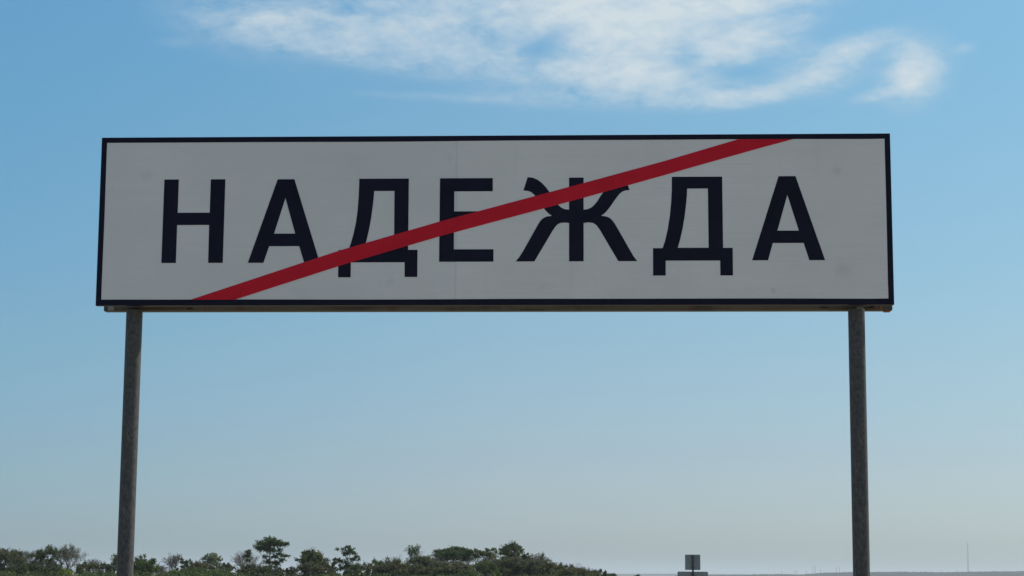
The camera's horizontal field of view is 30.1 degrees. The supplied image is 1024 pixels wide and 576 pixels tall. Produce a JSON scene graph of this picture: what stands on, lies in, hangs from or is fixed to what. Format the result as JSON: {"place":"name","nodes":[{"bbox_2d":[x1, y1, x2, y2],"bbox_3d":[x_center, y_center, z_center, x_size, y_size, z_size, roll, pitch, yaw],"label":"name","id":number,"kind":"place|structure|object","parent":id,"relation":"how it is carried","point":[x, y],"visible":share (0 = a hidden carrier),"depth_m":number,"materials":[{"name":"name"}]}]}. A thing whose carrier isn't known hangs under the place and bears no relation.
{"place":"outdoors","nodes":[
{"label":"outdoors","id":0,"kind":"place"},
{"bbox_2d":[0,0,1023,573],"label":"sky","id":1,"kind":"structure","parent":0,"point":[612,442],"materials":[{"name":"blue"}]},
{"bbox_2d":[339,574,802,575],"bbox_3d":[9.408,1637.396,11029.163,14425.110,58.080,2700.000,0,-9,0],"label":"hills","id":2,"kind":"structure","parent":0,"point":[666,574],"depth_m":10487.77,"materials":[{"name":"grey"}]},
{"bbox_2d":[675,571,1023,575],"bbox_3d":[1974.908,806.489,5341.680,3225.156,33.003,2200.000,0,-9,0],"label":"hills","id":3,"kind":"structure","parent":0,"point":[1000,573],"depth_m":4814.46,"materials":[{"name":"grey"}]},
{"label":"ground","id":4,"kind":"structure","parent":0,"visible":0},
{"bbox_2d":[0,545,28,573],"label":"shrubby tree","id":5,"kind":"object","parent":4,"relation":"on","point":[7,556],"visible":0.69,"depth_m":295.69,"materials":[{"name":"green plant"}]},
{"bbox_2d":[14,551,24,565],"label":"slender tree","id":6,"kind":"object","parent":4,"relation":"on","point":[20,561],"visible":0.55,"depth_m":288.90,"materials":[{"name":"green plant"}]},
{"bbox_2d":[7,562,44,575],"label":"shrub","id":7,"kind":"object","parent":4,"relation":"on","point":[25,567],"visible":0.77,"depth_m":277.78,"materials":[{"name":"green plant"}]},
{"bbox_2d":[22,551,34,562],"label":"bare tree","id":8,"kind":"object","parent":4,"relation":"on","point":[25,554],"visible":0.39,"depth_m":314.75,"materials":[{"name":"green plant"}]},
{"bbox_2d":[28,544,62,566],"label":"leafy tree","id":9,"kind":"object","parent":4,"relation":"on","point":[39,555],"visible":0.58,"depth_m":295.93,"materials":[{"name":"green plant"}]},
{"bbox_2d":[29,560,73,575],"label":"shrub","id":10,"kind":"object","parent":4,"relation":"on","point":[51,567],"visible":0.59,"depth_m":279.96,"materials":[{"name":"green plant"}]},
{"bbox_2d":[56,568,72,575],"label":"shrub","id":11,"kind":"object","parent":4,"relation":"on","point":[62,571],"visible":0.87,"depth_m":258.55,"materials":[{"name":"green plant"}]},
{"bbox_2d":[56,543,88,568],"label":"bare tree","id":12,"kind":"object","parent":4,"relation":"on","point":[66,553],"visible":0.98,"depth_m":292.86,"materials":[{"name":"grey plant"}]},
{"bbox_2d":[75,558,99,575],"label":"shrub","id":13,"kind":"object","parent":4,"relation":"on","point":[85,566],"visible":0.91,"depth_m":286.21,"materials":[{"name":"green plant"}]},
{"bbox_2d":[82,558,105,573],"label":"bare tree","id":14,"kind":"object","parent":4,"relation":"on","point":[95,563],"visible":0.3,"depth_m":296.90,"materials":[{"name":"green plant"}]},
{"bbox_2d":[96,562,114,575],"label":"shrub","id":15,"kind":"object","parent":4,"relation":"on","point":[108,567],"visible":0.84,"depth_m":280.32,"materials":[{"name":"green plant"}]},
{"bbox_2d":[110,553,116,574],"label":"slender tree","id":16,"kind":"object","parent":4,"relation":"on","point":[114,562],"visible":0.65,"depth_m":288.70,"materials":[{"name":"green plant"}]},
{"bbox_2d":[133,561,142,574],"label":"shrub","id":17,"kind":"object","parent":4,"relation":"on","point":[138,566],"visible":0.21,"depth_m":280.44,"materials":[{"name":"green plant"}]},
{"bbox_2d":[133,554,159,575],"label":"leafy tree","id":18,"kind":"object","parent":4,"relation":"on","point":[150,565],"visible":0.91,"depth_m":282.10,"materials":[{"name":"green plant"}]},
{"bbox_2d":[155,565,166,574],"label":"bare tree","id":19,"kind":"object","parent":4,"relation":"on","point":[161,569],"visible":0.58,"depth_m":302.80,"materials":[{"name":"green plant"}]},
{"bbox_2d":[160,553,181,571],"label":"bare tree","id":20,"kind":"object","parent":4,"relation":"on","point":[175,560],"visible":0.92,"depth_m":294.21,"materials":[{"name":"grey plant"}]},
{"bbox_2d":[176,557,192,570],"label":"leafy tree","id":21,"kind":"object","parent":4,"relation":"on","point":[186,561],"visible":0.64,"depth_m":290.45,"materials":[{"name":"green plant"}]},
{"bbox_2d":[165,559,233,575],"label":"shrub","id":22,"kind":"object","parent":4,"relation":"on","point":[193,571],"visible":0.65,"depth_m":266.26,"materials":[{"name":"green plant"}]},
{"bbox_2d":[181,559,218,571],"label":"shrub","id":23,"kind":"object","parent":4,"relation":"on","point":[202,565],"visible":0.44,"depth_m":284.12,"materials":[{"name":"green plant"}]},
{"bbox_2d":[201,553,222,569],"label":"leafy tree","id":24,"kind":"object","parent":4,"relation":"on","point":[214,558],"visible":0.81,"depth_m":296.38,"materials":[{"name":"green plant"}]},
{"bbox_2d":[218,562,235,572],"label":"shrub","id":25,"kind":"object","parent":4,"relation":"on","point":[223,565],"visible":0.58,"depth_m":288.59,"materials":[{"name":"green plant"}]},
{"bbox_2d":[231,551,262,573],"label":"bare tree","id":26,"kind":"object","parent":4,"relation":"on","point":[242,560],"visible":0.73,"depth_m":298.70,"materials":[{"name":"grey plant"}]},
{"bbox_2d":[243,549,253,564],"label":"slender tree","id":27,"kind":"object","parent":4,"relation":"on","point":[248,555],"visible":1,"depth_m":294.94,"materials":[{"name":"green plant"}]},
{"bbox_2d":[236,563,265,575],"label":"shrub","id":28,"kind":"object","parent":4,"relation":"on","point":[248,567],"visible":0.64,"depth_m":280.24,"materials":[{"name":"green plant"}]},
{"bbox_2d":[254,564,284,575],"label":"shrub","id":29,"kind":"object","parent":4,"relation":"on","point":[268,569],"visible":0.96,"depth_m":275.91,"materials":[{"name":"green plant"}]},
{"bbox_2d":[252,536,290,565],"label":"acacia tree","id":30,"kind":"object","parent":4,"relation":"on","point":[268,543],"visible":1,"depth_m":292.92,"materials":[{"name":"green plant"}]},
{"bbox_2d":[283,565,298,575],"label":"shrub","id":31,"kind":"object","parent":4,"relation":"on","point":[291,570],"visible":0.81,"depth_m":282.35,"materials":[{"name":"green plant"}]},
{"bbox_2d":[0,569,617,575],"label":"scrub","id":32,"kind":"object","parent":4,"relation":"on","point":[4,573],"visible":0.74,"depth_m":260.11,"materials":[{"name":"green plant"}]},
{"bbox_2d":[295,548,330,575],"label":"leafy tree","id":33,"kind":"object","parent":4,"relation":"on","point":[309,555],"visible":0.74,"depth_m":288.00,"materials":[{"name":"green plant"}]},
{"bbox_2d":[296,561,334,575],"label":"shrub","id":34,"kind":"object","parent":4,"relation":"on","point":[305,568],"visible":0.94,"depth_m":275.82,"materials":[{"name":"green plant"}]},
{"bbox_2d":[327,560,341,575],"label":"shrub","id":35,"kind":"object","parent":4,"relation":"on","point":[333,563],"visible":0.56,"depth_m":292.50,"materials":[{"name":"green plant"}]},
{"bbox_2d":[333,545,360,575],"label":"acacia tree","id":36,"kind":"object","parent":4,"relation":"on","point":[349,551],"visible":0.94,"depth_m":287.17,"materials":[{"name":"green plant"}]},
{"bbox_2d":[343,562,366,575],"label":"shrub","id":37,"kind":"object","parent":4,"relation":"on","point":[355,569],"visible":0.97,"depth_m":280.24,"materials":[{"name":"green plant"}]},
{"bbox_2d":[359,560,379,575],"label":"shrub","id":38,"kind":"object","parent":4,"relation":"on","point":[370,566],"visible":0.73,"depth_m":284.19,"materials":[{"name":"green plant"}]},
{"bbox_2d":[371,557,387,573],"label":"shrub","id":39,"kind":"object","parent":4,"relation":"on","point":[374,561],"visible":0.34,"depth_m":294.58,"materials":[{"name":"green plant"}]},
{"bbox_2d":[374,555,423,575],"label":"shrub","id":40,"kind":"object","parent":4,"relation":"on","point":[398,567],"visible":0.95,"depth_m":283.32,"materials":[{"name":"green plant"}]},
{"bbox_2d":[404,543,421,559],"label":"bare tree","id":41,"kind":"object","parent":4,"relation":"on","point":[414,550],"visible":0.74,"depth_m":300.68,"materials":[{"name":"green plant"}]},
{"bbox_2d":[404,552,439,568],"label":"leafy tree","id":42,"kind":"object","parent":4,"relation":"on","point":[424,559],"visible":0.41,"depth_m":295.94,"materials":[{"name":"green plant"}]},
{"bbox_2d":[418,555,474,575],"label":"shrub","id":43,"kind":"object","parent":4,"relation":"on","point":[434,568],"visible":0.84,"depth_m":282.99,"materials":[{"name":"green plant"}]},
{"bbox_2d":[430,545,476,563],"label":"acacia tree","id":44,"kind":"object","parent":4,"relation":"on","point":[451,553],"visible":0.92,"depth_m":302.03,"materials":[{"name":"green plant"}]},
{"bbox_2d":[455,568,482,575],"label":"shrub","id":45,"kind":"object","parent":4,"relation":"on","point":[466,572],"visible":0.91,"depth_m":264.27,"materials":[{"name":"green plant"}]},
{"bbox_2d":[470,547,499,566],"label":"acacia tree","id":46,"kind":"object","parent":4,"relation":"on","point":[487,553],"visible":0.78,"depth_m":300.73,"materials":[{"name":"green plant"}]},
{"bbox_2d":[473,560,501,575],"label":"shrub","id":47,"kind":"object","parent":4,"relation":"on","point":[486,567],"visible":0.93,"depth_m":271.95,"materials":[{"name":"green plant"}]},
{"bbox_2d":[96,133,893,575],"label":"town exit sign","id":48,"kind":"object","parent":4,"relation":"on","point":[652,223],"visible":1,"depth_m":8.88,"materials":[{"name":"metal"}]},
{"bbox_2d":[484,554,531,575],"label":"leafy tree","id":49,"kind":"object","parent":4,"relation":"on","point":[508,566],"visible":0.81,"depth_m":285.72,"materials":[{"name":"green plant"}]},
{"bbox_2d":[498,539,525,561],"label":"leafy tree","id":50,"kind":"object","parent":4,"relation":"on","point":[506,550],"visible":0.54,"depth_m":296.75,"materials":[{"name":"green plant"}]},
{"bbox_2d":[521,552,532,573],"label":"shrub","id":51,"kind":"object","parent":4,"relation":"on","point":[526,557],"visible":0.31,"depth_m":296.69,"materials":[{"name":"green plant"}]},
{"bbox_2d":[518,557,558,575],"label":"shrub","id":52,"kind":"object","parent":4,"relation":"on","point":[537,566],"visible":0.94,"depth_m":283.65,"materials":[{"name":"green plant"}]},
{"bbox_2d":[528,551,549,561],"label":"bare tree","id":53,"kind":"object","parent":4,"relation":"on","point":[541,557],"visible":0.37,"depth_m":294.68,"materials":[{"name":"green plant"}]},
{"bbox_2d":[551,562,564,569],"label":"shrub","id":54,"kind":"object","parent":4,"relation":"on","point":[561,567],"visible":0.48,"depth_m":294.68,"materials":[{"name":"green plant"}]},
{"bbox_2d":[548,564,595,575],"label":"shrub","id":55,"kind":"object","parent":4,"relation":"on","point":[577,571],"visible":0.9,"depth_m":290.50,"materials":[{"name":"green plant"}]},
{"bbox_2d":[588,568,601,575],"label":"shrub","id":56,"kind":"object","parent":4,"relation":"on","point":[595,572],"visible":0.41,"depth_m":294.36,"materials":[{"name":"green plant"}]},
{"bbox_2d":[594,569,608,575],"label":"shrub","id":57,"kind":"object","parent":4,"relation":"on","point":[604,572],"visible":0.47,"depth_m":300.79,"materials":[{"name":"green plant"}]},
{"bbox_2d":[677,555,707,575],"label":"road sign","id":58,"kind":"object","parent":4,"relation":"on","point":[692,562],"visible":1,"depth_m":61.35,"materials":[{"name":"grey metal"}]}
]}

